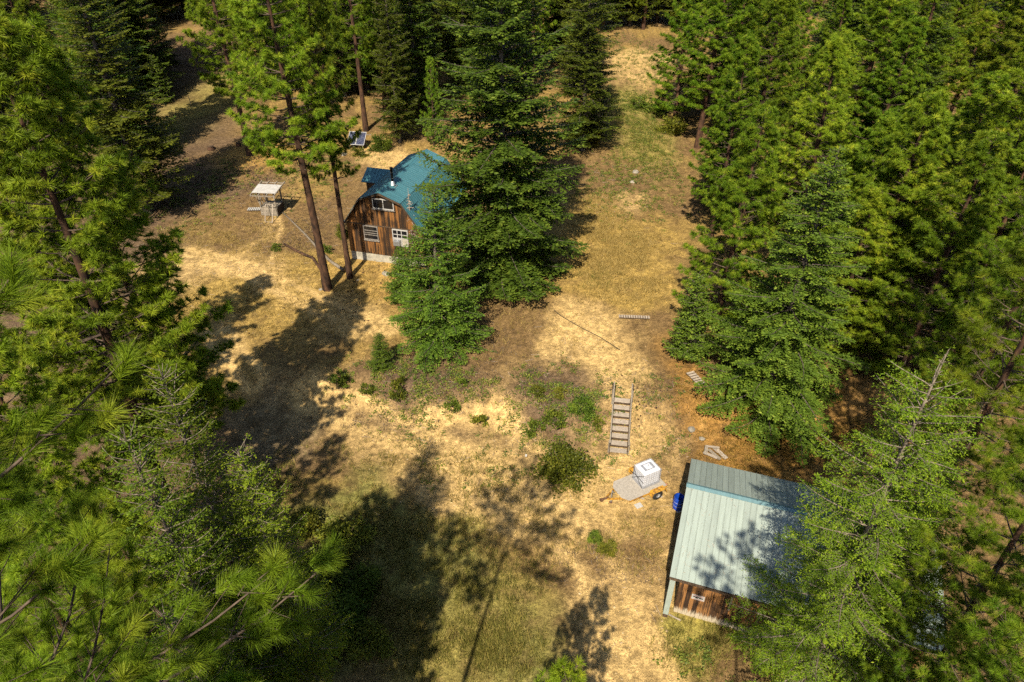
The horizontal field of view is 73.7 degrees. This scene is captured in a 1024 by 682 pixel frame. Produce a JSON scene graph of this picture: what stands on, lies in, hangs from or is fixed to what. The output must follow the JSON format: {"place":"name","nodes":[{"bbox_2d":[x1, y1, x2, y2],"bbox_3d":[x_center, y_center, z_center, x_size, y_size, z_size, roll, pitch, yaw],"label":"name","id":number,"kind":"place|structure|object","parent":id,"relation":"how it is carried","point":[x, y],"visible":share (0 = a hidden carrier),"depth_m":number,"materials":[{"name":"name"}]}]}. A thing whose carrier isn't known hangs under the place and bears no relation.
{"place":"outdoors","nodes":[
{"label":"outdoors","id":0,"kind":"place"},
{"bbox_2d":[0,0,1023,681],"bbox_3d":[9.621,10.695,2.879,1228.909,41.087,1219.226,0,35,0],"label":"ground","id":1,"kind":"structure","parent":0,"point":[288,398],"depth_m":45.68,"materials":[{"name":"soil"}]},
{"bbox_2d":[0,580,23,681],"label":"pine tree","id":2,"kind":"object","parent":1,"relation":"on","point":[6,673],"visible":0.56,"depth_m":11.19,"materials":[{"name":"green plant"}]},
{"bbox_2d":[0,0,79,144],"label":"pine tree","id":3,"kind":"object","parent":1,"relation":"on","point":[19,6],"visible":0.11,"depth_m":71.33,"materials":[{"name":"green plant"}]},
{"bbox_2d":[0,416,155,681],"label":"pine tree","id":4,"kind":"object","parent":1,"relation":"on","point":[48,484],"visible":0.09,"depth_m":21.84,"materials":[{"name":"green plant"}]},
{"bbox_2d":[0,114,158,447],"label":"pine tree","id":5,"kind":"object","parent":1,"relation":"on","point":[18,238],"visible":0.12,"depth_m":38.07,"materials":[{"name":"green plant"}]},
{"bbox_2d":[0,322,162,648],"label":"pine tree","id":6,"kind":"object","parent":1,"relation":"on","point":[7,362],"visible":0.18,"depth_m":25.31,"materials":[{"name":"green plant"}]},
{"bbox_2d":[50,0,136,139],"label":"pine tree","id":7,"kind":"object","parent":1,"relation":"on","point":[56,16],"visible":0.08,"depth_m":69.92,"materials":[{"name":"green plant"}]},
{"bbox_2d":[0,467,188,681],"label":"pine tree","id":8,"kind":"object","parent":1,"relation":"on","point":[15,566],"visible":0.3,"depth_m":17.51,"materials":[{"name":"green plant"}]},
{"bbox_2d":[0,9,224,523],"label":"pine tree","id":9,"kind":"object","parent":1,"relation":"on","point":[78,383],"visible":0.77,"depth_m":28.23,"materials":[{"name":"green plant"}]},
{"bbox_2d":[52,0,174,153],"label":"fir tree","id":10,"kind":"object","parent":1,"relation":"on","point":[134,90],"visible":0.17,"depth_m":71.54,"materials":[{"name":"green plant"}]},
{"bbox_2d":[45,0,199,213],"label":"fir tree","id":11,"kind":"object","parent":1,"relation":"on","point":[116,120],"visible":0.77,"depth_m":60.24,"materials":[{"name":"green plant"}]},
{"bbox_2d":[0,11,245,478],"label":"pine tree","id":12,"kind":"object","parent":1,"relation":"on","point":[60,82],"visible":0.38,"depth_m":31.83,"materials":[{"name":"green plant"}]},
{"bbox_2d":[78,647,175,681],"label":"pine tree","id":13,"kind":"object","parent":1,"relation":"on","point":[91,676],"visible":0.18,"depth_m":13.81,"materials":[{"name":"green plant"}]},
{"bbox_2d":[93,0,184,95],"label":"fir tree","id":14,"kind":"object","parent":1,"relation":"on","point":[135,12],"visible":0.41,"depth_m":88.56,"materials":[{"name":"green plant"}]},
{"bbox_2d":[144,54,174,102],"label":"fir tree","id":15,"kind":"object","parent":1,"relation":"on","point":[155,83],"visible":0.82,"depth_m":89.23,"materials":[{"name":"green plant"}]},
{"bbox_2d":[149,11,180,66],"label":"fir tree","id":16,"kind":"object","parent":1,"relation":"on","point":[162,37],"visible":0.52,"depth_m":101.50,"materials":[{"name":"green plant"}]},
{"bbox_2d":[0,239,348,681],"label":"pine tree","id":17,"kind":"object","parent":1,"relation":"on","point":[71,568],"visible":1,"depth_m":6.89,"materials":[{"name":"green plant"}]},
{"bbox_2d":[62,486,289,681],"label":"pine tree","id":18,"kind":"object","parent":1,"relation":"on","point":[148,594],"visible":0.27,"depth_m":18.46,"materials":[{"name":"green plant"}]},
{"bbox_2d":[133,591,257,681],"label":"fir tree","id":19,"kind":"object","parent":1,"relation":"on","point":[161,620],"visible":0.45,"depth_m":17.39,"materials":[{"name":"green plant"}]},
{"bbox_2d":[95,415,311,681],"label":"fir tree","id":20,"kind":"object","parent":1,"relation":"on","point":[181,566],"visible":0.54,"depth_m":18.53,"materials":[{"name":"green plant"}]},
{"bbox_2d":[175,0,267,155],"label":"pine tree","id":21,"kind":"object","parent":1,"relation":"on","point":[223,56],"visible":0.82,"depth_m":69.87,"materials":[{"name":"green plant"}]},
{"bbox_2d":[131,360,327,681],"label":"fir tree","id":22,"kind":"object","parent":1,"relation":"on","point":[204,486],"visible":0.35,"depth_m":20.45,"materials":[{"name":"green plant"}]},
{"bbox_2d":[249,180,284,215],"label":"wooden stand","id":23,"kind":"object","parent":1,"relation":"on","point":[273,190],"visible":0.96,"depth_m":65.72,"materials":[{"name":"grey wood"}]},
{"bbox_2d":[217,433,355,681],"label":"fir tree","id":24,"kind":"object","parent":1,"relation":"on","point":[287,606],"visible":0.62,"depth_m":22.79,"materials":[{"name":"green plant"}]},
{"bbox_2d":[223,0,358,291],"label":"pine tree","id":25,"kind":"object","parent":1,"relation":"on","point":[286,89],"visible":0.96,"depth_m":45.71,"materials":[{"name":"green plant"}]},
{"bbox_2d":[280,505,325,541],"bbox_3d":[-11.476,9.960,37.128,2.612,1.380,2.649,-25,42,-31],"label":"bush","id":26,"kind":"object","parent":1,"relation":"on","point":[312,519],"visible":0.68,"depth_m":37.23,"materials":[{"name":"green plant"}]},
{"bbox_2d":[287,536,356,596],"bbox_3d":[-9.770,11.331,34.542,3.973,2.146,3.918,16,38,21],"label":"bush","id":27,"kind":"object","parent":1,"relation":"on","point":[333,576],"visible":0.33,"depth_m":34.28,"materials":[{"name":"green plant"}]},
{"bbox_2d":[287,0,362,278],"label":"pine tree","id":28,"kind":"object","parent":1,"relation":"on","point":[324,46],"visible":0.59,"depth_m":48.73,"materials":[{"name":"green plant"}]},
{"bbox_2d":[305,0,372,96],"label":"fir tree","id":29,"kind":"object","parent":1,"relation":"on","point":[341,57],"visible":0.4,"depth_m":88.61,"materials":[{"name":"green plant"}]},
{"bbox_2d":[304,586,374,657],"bbox_3d":[-8.378,13.204,32.059,3.657,1.840,3.708,-13,37,-17],"label":"bush","id":30,"kind":"object","parent":1,"relation":"on","point":[349,603],"visible":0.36,"depth_m":32.31,"materials":[{"name":"green plant"}]},
{"bbox_2d":[310,512,381,572],"bbox_3d":[-8.852,10.219,36.337,3.396,1.840,3.444,-22,41,-28],"label":"bush","id":31,"kind":"object","parent":1,"relation":"on","point":[345,530],"visible":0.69,"depth_m":36.44,"materials":[{"name":"green plant"}]},
{"bbox_2d":[325,0,377,131],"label":"pine tree","id":32,"kind":"object","parent":1,"relation":"on","point":[353,29],"visible":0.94,"depth_m":75.70,"materials":[{"name":"green plant"}]},
{"bbox_2d":[335,560,388,616],"bbox_3d":[-7.814,11.992,34.021,2.873,1.533,2.914,7,36,11],"label":"bush","id":33,"kind":"object","parent":1,"relation":"on","point":[357,586],"visible":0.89,"depth_m":33.97,"materials":[{"name":"green plant"}]},
{"bbox_2d":[337,1,386,89],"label":"fir tree","id":34,"kind":"object","parent":1,"relation":"on","point":[373,71],"visible":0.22,"depth_m":91.92,"materials":[{"name":"green plant"}]},
{"bbox_2d":[340,613,396,665],"bbox_3d":[-6.512,13.791,31.683,2.612,1.226,2.649,6,35,8],"label":"bush","id":35,"kind":"object","parent":1,"relation":"on","point":[374,631],"visible":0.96,"depth_m":31.55,"materials":[{"name":"green plant"}]},
{"bbox_2d":[346,0,409,108],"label":"pine tree","id":36,"kind":"object","parent":1,"relation":"on","point":[375,40],"visible":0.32,"depth_m":83.47,"materials":[{"name":"green plant"}]},
{"bbox_2d":[365,332,395,371],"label":"fir tree","id":37,"kind":"object","parent":1,"relation":"on","point":[380,361],"visible":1,"depth_m":46.41,"materials":[{"name":"green plant"}]},
{"bbox_2d":[368,0,422,142],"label":"fir tree","id":38,"kind":"object","parent":1,"relation":"on","point":[396,101],"visible":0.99,"depth_m":75.58,"materials":[{"name":"green plant"}]},
{"bbox_2d":[380,245,422,304],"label":"fir tree","id":39,"kind":"object","parent":1,"relation":"on","point":[393,285],"visible":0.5,"depth_m":52.66,"materials":[{"name":"green plant"}]},
{"bbox_2d":[344,149,465,267],"bbox_3d":[-9.502,-12.454,60.495,8.277,8.520,10.717,9,36,13],"label":"gambrel cabin","id":40,"kind":"object","parent":1,"relation":"on","point":[380,215],"visible":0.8,"depth_m":57.24,"materials":[{"name":"brown wood"}]},
{"bbox_2d":[379,0,447,119],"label":"fir tree","id":41,"kind":"object","parent":1,"relation":"on","point":[415,49],"visible":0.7,"depth_m":80.23,"materials":[{"name":"green plant"}]},
{"bbox_2d":[143,186,685,580],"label":"dry grass","id":42,"kind":"structure","parent":1,"relation":"on","point":[599,233],"depth_m":55.50,"materials":[{"name":"beige plant"}]},
{"bbox_2d":[159,151,688,497],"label":"pine cones","id":43,"kind":"object","parent":1,"relation":"on","point":[336,279],"visible":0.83,"depth_m":68.65,"materials":[{"name":"brown plant"}]},
{"bbox_2d":[151,151,697,604],"bbox_3d":[-14.294,-4.837,56.443,21.268,3.599,72.252,-28,44,-34],"label":"dead brush","id":44,"kind":"object","parent":1,"relation":"on","point":[573,393],"visible":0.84,"depth_m":45.49,"materials":[{"name":"beige plant"}]},
{"bbox_2d":[178,257,677,680],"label":"pebbles","id":45,"kind":"object","parent":1,"relation":"on","point":[621,642],"visible":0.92,"depth_m":42.89,"materials":[{"name":"beige gravel"}]},
{"bbox_2d":[419,57,443,145],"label":"pine tree","id":46,"kind":"object","parent":1,"relation":"on","point":[433,91],"visible":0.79,"depth_m":76.30,"materials":[{"name":"green plant"}]},
{"bbox_2d":[143,34,733,681],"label":"plants","id":47,"kind":"object","parent":1,"relation":"on","point":[543,384],"visible":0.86,"depth_m":46.32,"materials":[{"name":"green plant"}]},
{"bbox_2d":[384,188,494,371],"bbox_3d":[-5.369,-4.348,46.143,7.216,12.591,7.214,-28,43,-33],"label":"fir tree","id":48,"kind":"object","parent":1,"relation":"on","point":[437,325],"visible":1,"depth_m":46.24,"materials":[{"name":"green plant"}]},
{"bbox_2d":[427,0,469,61],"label":"fir tree","id":49,"kind":"object","parent":1,"relation":"on","point":[444,40],"visible":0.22,"depth_m":99.78,"materials":[{"name":"green plant"}]},
{"bbox_2d":[432,0,485,90],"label":"fir tree","id":50,"kind":"object","parent":1,"relation":"on","point":[459,42],"visible":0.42,"depth_m":89.49,"materials":[{"name":"green plant"}]},
{"bbox_2d":[229,89,738,681],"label":"half green grass","id":51,"kind":"structure","parent":1,"relation":"on","point":[485,655],"depth_m":34.47,"materials":[{"name":"green plant"}]},
{"bbox_2d":[459,0,533,118],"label":"fir tree","id":52,"kind":"object","parent":1,"relation":"on","point":[470,64],"visible":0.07,"depth_m":80.30,"materials":[{"name":"green plant"}]},
{"bbox_2d":[411,0,590,302],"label":"fir tree","id":53,"kind":"object","parent":1,"relation":"on","point":[523,211],"visible":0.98,"depth_m":49.37,"materials":[{"name":"green plant"}]},
{"bbox_2d":[505,0,558,83],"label":"tree","id":54,"kind":"object","parent":1,"relation":"on","point":[544,28],"visible":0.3,"depth_m":88.53,"materials":[{"name":"green plant"}]},
{"bbox_2d":[533,654,587,681],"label":"pine tree","id":55,"kind":"object","parent":1,"relation":"on","point":[559,676],"visible":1,"depth_m":18.80,"materials":[{"name":"green plant"}]},
{"bbox_2d":[529,435,602,498],"bbox_3d":[3.046,7.225,40.351,4.628,2.055,3.944,24,42,30],"label":"bush","id":56,"kind":"object","parent":1,"relation":"on","point":[567,459],"visible":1,"depth_m":40.38,"materials":[{"name":"green plant"}]},
{"bbox_2d":[542,0,596,64],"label":"fir tree","id":57,"kind":"object","parent":1,"relation":"on","point":[559,14],"visible":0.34,"depth_m":99.66,"materials":[{"name":"green plant"}]},
{"bbox_2d":[563,391,597,421],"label":"bush","id":58,"kind":"object","parent":1,"relation":"on","point":[572,407],"visible":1,"depth_m":43.71,"materials":[{"name":"green plant"}]},
{"bbox_2d":[557,0,605,88],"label":"fir tree","id":59,"kind":"object","parent":1,"relation":"on","point":[570,22],"visible":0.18,"depth_m":89.49,"materials":[{"name":"green plant"}]},
{"bbox_2d":[546,0,623,150],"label":"fir tree","id":60,"kind":"object","parent":1,"relation":"on","point":[588,87],"visible":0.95,"depth_m":73.26,"materials":[{"name":"green plant"}]},
{"bbox_2d":[607,381,633,454],"bbox_3d":[6.856,5.067,43.155,1.354,3.248,3.866,5,35,7],"label":"outdoor stairs","id":61,"kind":"structure","parent":1,"relation":"on","point":[620,429],"depth_m":43.07,"materials":[{"name":"brown wood"}]},
{"bbox_2d":[599,466,666,502],"bbox_3d":[6.800,8.473,39.309,4.080,1.040,2.320,-16,38,-22],"label":"utility trailer","id":62,"kind":"object","parent":1,"relation":"on","point":[628,487],"visible":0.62,"depth_m":39.08,"materials":[{"name":"grey wood"}]},
{"bbox_2d":[630,458,661,489],"bbox_3d":[7.710,7.565,39.432,1.297,1.211,1.306,-16,38,-22],"label":"water tank","id":63,"kind":"object","parent":62,"relation":"on","point":[647,472],"visible":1,"depth_m":39.06,"materials":[{"name":"white plastic"}]},
{"bbox_2d":[653,111,687,135],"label":"bush","id":64,"kind":"object","parent":1,"relation":"on","point":[676,127],"visible":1,"depth_m":82.15,"materials":[{"name":"green plant"}]},
{"bbox_2d":[646,0,708,119],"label":"pine tree","id":65,"kind":"object","parent":1,"relation":"on","point":[675,24],"visible":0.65,"depth_m":82.45,"materials":[{"name":"green plant"}]},
{"bbox_2d":[661,270,719,369],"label":"fir tree","id":66,"kind":"object","parent":1,"relation":"on","point":[690,328],"visible":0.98,"depth_m":45.97,"materials":[{"name":"green plant"}]},
{"bbox_2d":[675,0,754,148],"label":"pine tree","id":67,"kind":"object","parent":1,"relation":"on","point":[714,43],"visible":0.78,"depth_m":72.99,"materials":[{"name":"green plant"}]},
{"bbox_2d":[687,32,763,237],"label":"pine tree","id":68,"kind":"object","parent":1,"relation":"on","point":[750,41],"visible":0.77,"depth_m":55.23,"materials":[{"name":"green plant"}]},
{"bbox_2d":[695,71,760,207],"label":"tree","id":69,"kind":"object","parent":1,"relation":"on","point":[706,187],"visible":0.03,"depth_m":65.80,"materials":[{"name":"green plant"}]},
{"bbox_2d":[670,103,790,331],"bbox_3d":[15.232,-7.546,46.217,7.410,16.755,7.488,29,43,34],"label":"pine tree","id":70,"kind":"object","parent":1,"relation":"on","point":[725,219],"visible":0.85,"depth_m":45.02,"materials":[{"name":"green plant"}]},
{"bbox_2d":[698,0,771,119],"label":"pine tree","id":71,"kind":"object","parent":1,"relation":"on","point":[728,47],"visible":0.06,"depth_m":80.43,"materials":[{"name":"green plant"}]},
{"bbox_2d":[705,0,807,220],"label":"pine tree","id":72,"kind":"object","parent":1,"relation":"on","point":[784,97],"visible":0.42,"depth_m":57.19,"materials":[{"name":"green plant"}]},
{"bbox_2d":[717,0,808,122],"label":"pine tree","id":73,"kind":"object","parent":1,"relation":"on","point":[755,17],"visible":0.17,"depth_m":70.88,"materials":[{"name":"green plant"}]},
{"bbox_2d":[693,144,871,467],"bbox_3d":[16.505,-2.815,40.494,11.038,18.117,9.569,23,41,30],"label":"fir tree","id":74,"kind":"object","parent":1,"relation":"on","point":[790,368],"visible":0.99,"depth_m":40.22,"materials":[{"name":"green plant"}]},
{"bbox_2d":[673,362,894,486],"bbox_3d":[17.935,5.036,43.553,15.877,1.937,13.232,0,35,0],"label":"rusty ground cover","id":75,"kind":"object","parent":1,"relation":"on","point":[771,471],"visible":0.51,"depth_m":42.97,"materials":[{"name":"brown plant"}]},
{"bbox_2d":[758,0,824,124],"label":"pine tree","id":76,"kind":"object","parent":1,"relation":"on","point":[804,6],"visible":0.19,"depth_m":75.64,"materials":[{"name":"green plant"}]},
{"bbox_2d":[662,458,944,675],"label":"metal roofed shed","id":77,"kind":"structure","parent":1,"relation":"on","point":[730,518],"depth_m":32.45,"materials":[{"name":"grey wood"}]},
{"bbox_2d":[756,33,861,278],"bbox_3d":[22.298,-12.392,50.699,7.491,19.273,7.340,3,35,4],"label":"pine tree","id":78,"kind":"object","parent":1,"relation":"on","point":[839,62],"visible":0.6,"depth_m":48.83,"materials":[{"name":"green plant"}]},
{"bbox_2d":[771,32,862,211],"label":"pine tree","id":79,"kind":"object","parent":1,"relation":"on","point":[792,141],"visible":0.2,"depth_m":60.07,"materials":[{"name":"green plant"}]},
{"bbox_2d":[796,0,858,142],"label":"pine tree","id":80,"kind":"object","parent":1,"relation":"on","point":[842,12],"visible":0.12,"depth_m":72.98,"materials":[{"name":"green plant"}]},
{"bbox_2d":[782,0,887,128],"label":"tree","id":81,"kind":"object","parent":1,"relation":"on","point":[856,9],"visible":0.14,"depth_m":77.73,"materials":[{"name":"green plant"}]},
{"bbox_2d":[794,184,904,364],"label":"pine tree","id":82,"kind":"object","parent":1,"relation":"on","point":[879,202],"visible":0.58,"depth_m":43.05,"materials":[{"name":"green plant"}]},
{"bbox_2d":[722,346,995,681],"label":"fir tree","id":83,"kind":"object","parent":1,"relation":"on","point":[812,642],"visible":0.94,"depth_m":24.27,"materials":[{"name":"green plant"}]},
{"bbox_2d":[834,110,897,223],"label":"pine tree","id":84,"kind":"object","parent":1,"relation":"on","point":[887,113],"visible":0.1,"depth_m":55.04,"materials":[{"name":"green plant"}]},
{"bbox_2d":[824,115,909,275],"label":"pine tree","id":85,"kind":"object","parent":1,"relation":"on","point":[890,123],"visible":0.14,"depth_m":50.08,"materials":[{"name":"green plant"}]},
{"bbox_2d":[811,0,924,176],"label":"pine tree","id":86,"kind":"object","parent":1,"relation":"on","point":[879,11],"visible":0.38,"depth_m":64.41,"materials":[{"name":"green plant"}]},
{"bbox_2d":[834,14,930,202],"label":"pine tree","id":87,"kind":"object","parent":1,"relation":"on","point":[915,32],"visible":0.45,"depth_m":56.80,"materials":[{"name":"green plant"}]},
{"bbox_2d":[816,86,954,329],"bbox_3d":[25.176,-8.257,46.656,7.935,17.794,7.845,-1,35,-2],"label":"pine tree","id":88,"kind":"object","parent":1,"relation":"on","point":[897,156],"visible":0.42,"depth_m":43.33,"materials":[{"name":"green plant"}]},
{"bbox_2d":[805,430,976,647],"bbox_3d":[15.443,9.023,27.809,5.338,14.245,5.346,7,36,10],"label":"fir tree","id":89,"kind":"object","parent":1,"relation":"on","point":[952,482],"visible":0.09,"depth_m":25.23,"materials":[{"name":"green plant"}]},
{"bbox_2d":[843,119,949,305],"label":"pine tree","id":90,"kind":"object","parent":1,"relation":"on","point":[899,217],"visible":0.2,"depth_m":45.47,"materials":[{"name":"green plant"}]},
{"bbox_2d":[840,0,974,173],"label":"pine tree","id":91,"kind":"object","parent":1,"relation":"on","point":[897,25],"visible":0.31,"depth_m":58.35,"materials":[{"name":"green plant"}]},
{"bbox_2d":[877,0,958,198],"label":"tree","id":92,"kind":"object","parent":1,"relation":"on","point":[932,48],"visible":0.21,"depth_m":57.36,"materials":[{"name":"green plant"}]},
{"bbox_2d":[853,129,1019,388],"bbox_3d":[25.727,-3.730,40.642,7.670,17.277,7.784,-22,41,-28],"label":"pine tree","id":93,"kind":"object","parent":1,"relation":"on","point":[979,160],"visible":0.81,"depth_m":39.84,"materials":[{"name":"green plant"}]},
{"bbox_2d":[850,430,1023,681],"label":"pine tree","id":94,"kind":"object","parent":1,"relation":"on","point":[1004,588],"visible":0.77,"depth_m":21.78,"materials":[{"name":"green plant"}]},
{"bbox_2d":[862,244,1023,566],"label":"pine tree","id":95,"kind":"object","parent":1,"relation":"on","point":[1009,370],"visible":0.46,"depth_m":25.96,"materials":[{"name":"green plant"}]},
{"bbox_2d":[915,0,975,88],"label":"pine tree","id":96,"kind":"object","parent":1,"relation":"on","point":[959,14],"visible":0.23,"depth_m":77.92,"materials":[{"name":"green plant"}]},
{"bbox_2d":[868,594,1023,681],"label":"pine tree","id":97,"kind":"object","parent":1,"relation":"on","point":[999,669],"visible":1,"depth_m":18.49,"materials":[{"name":"green plant"}]},
{"bbox_2d":[894,70,1013,267],"bbox_3d":[34.494,-12.785,53.985,8.390,16.530,8.260,-27,43,-33],"label":"pine tree","id":98,"kind":"object","parent":1,"relation":"on","point":[999,76],"visible":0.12,"depth_m":50.65,"materials":[{"name":"green plant"}]},
{"bbox_2d":[901,180,1023,495],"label":"pine tree","id":99,"kind":"object","parent":1,"relation":"on","point":[985,250],"visible":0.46,"depth_m":33.14,"materials":[{"name":"green plant"}]},
{"bbox_2d":[933,9,1002,139],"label":"pine tree","id":100,"kind":"object","parent":1,"relation":"on","point":[986,19],"visible":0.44,"depth_m":67.39,"materials":[{"name":"green plant"}]},
{"bbox_2d":[921,37,1023,315],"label":"pine tree","id":101,"kind":"object","parent":1,"relation":"on","point":[1012,100],"visible":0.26,"depth_m":42.73,"materials":[{"name":"green plant"}]},
{"bbox_2d":[923,131,1023,353],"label":"pine tree","id":102,"kind":"object","parent":1,"relation":"on","point":[1002,224],"visible":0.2,"depth_m":42.10,"materials":[{"name":"green plant"}]},
{"bbox_2d":[950,0,1023,130],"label":"pine tree","id":103,"kind":"object","parent":1,"relation":"on","point":[1008,43],"visible":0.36,"depth_m":65.16,"materials":[{"name":"green plant"}]},
{"bbox_2d":[950,230,1023,404],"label":"pine tree","id":104,"kind":"object","parent":1,"relation":"on","point":[999,355],"visible":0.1,"depth_m":42.12,"materials":[{"name":"green plant"}]},
{"bbox_2d":[978,0,1023,63],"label":"pine tree","id":105,"kind":"object","parent":1,"relation":"on","point":[1016,3],"visible":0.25,"depth_m":89.99,"materials":[{"name":"green plant"}]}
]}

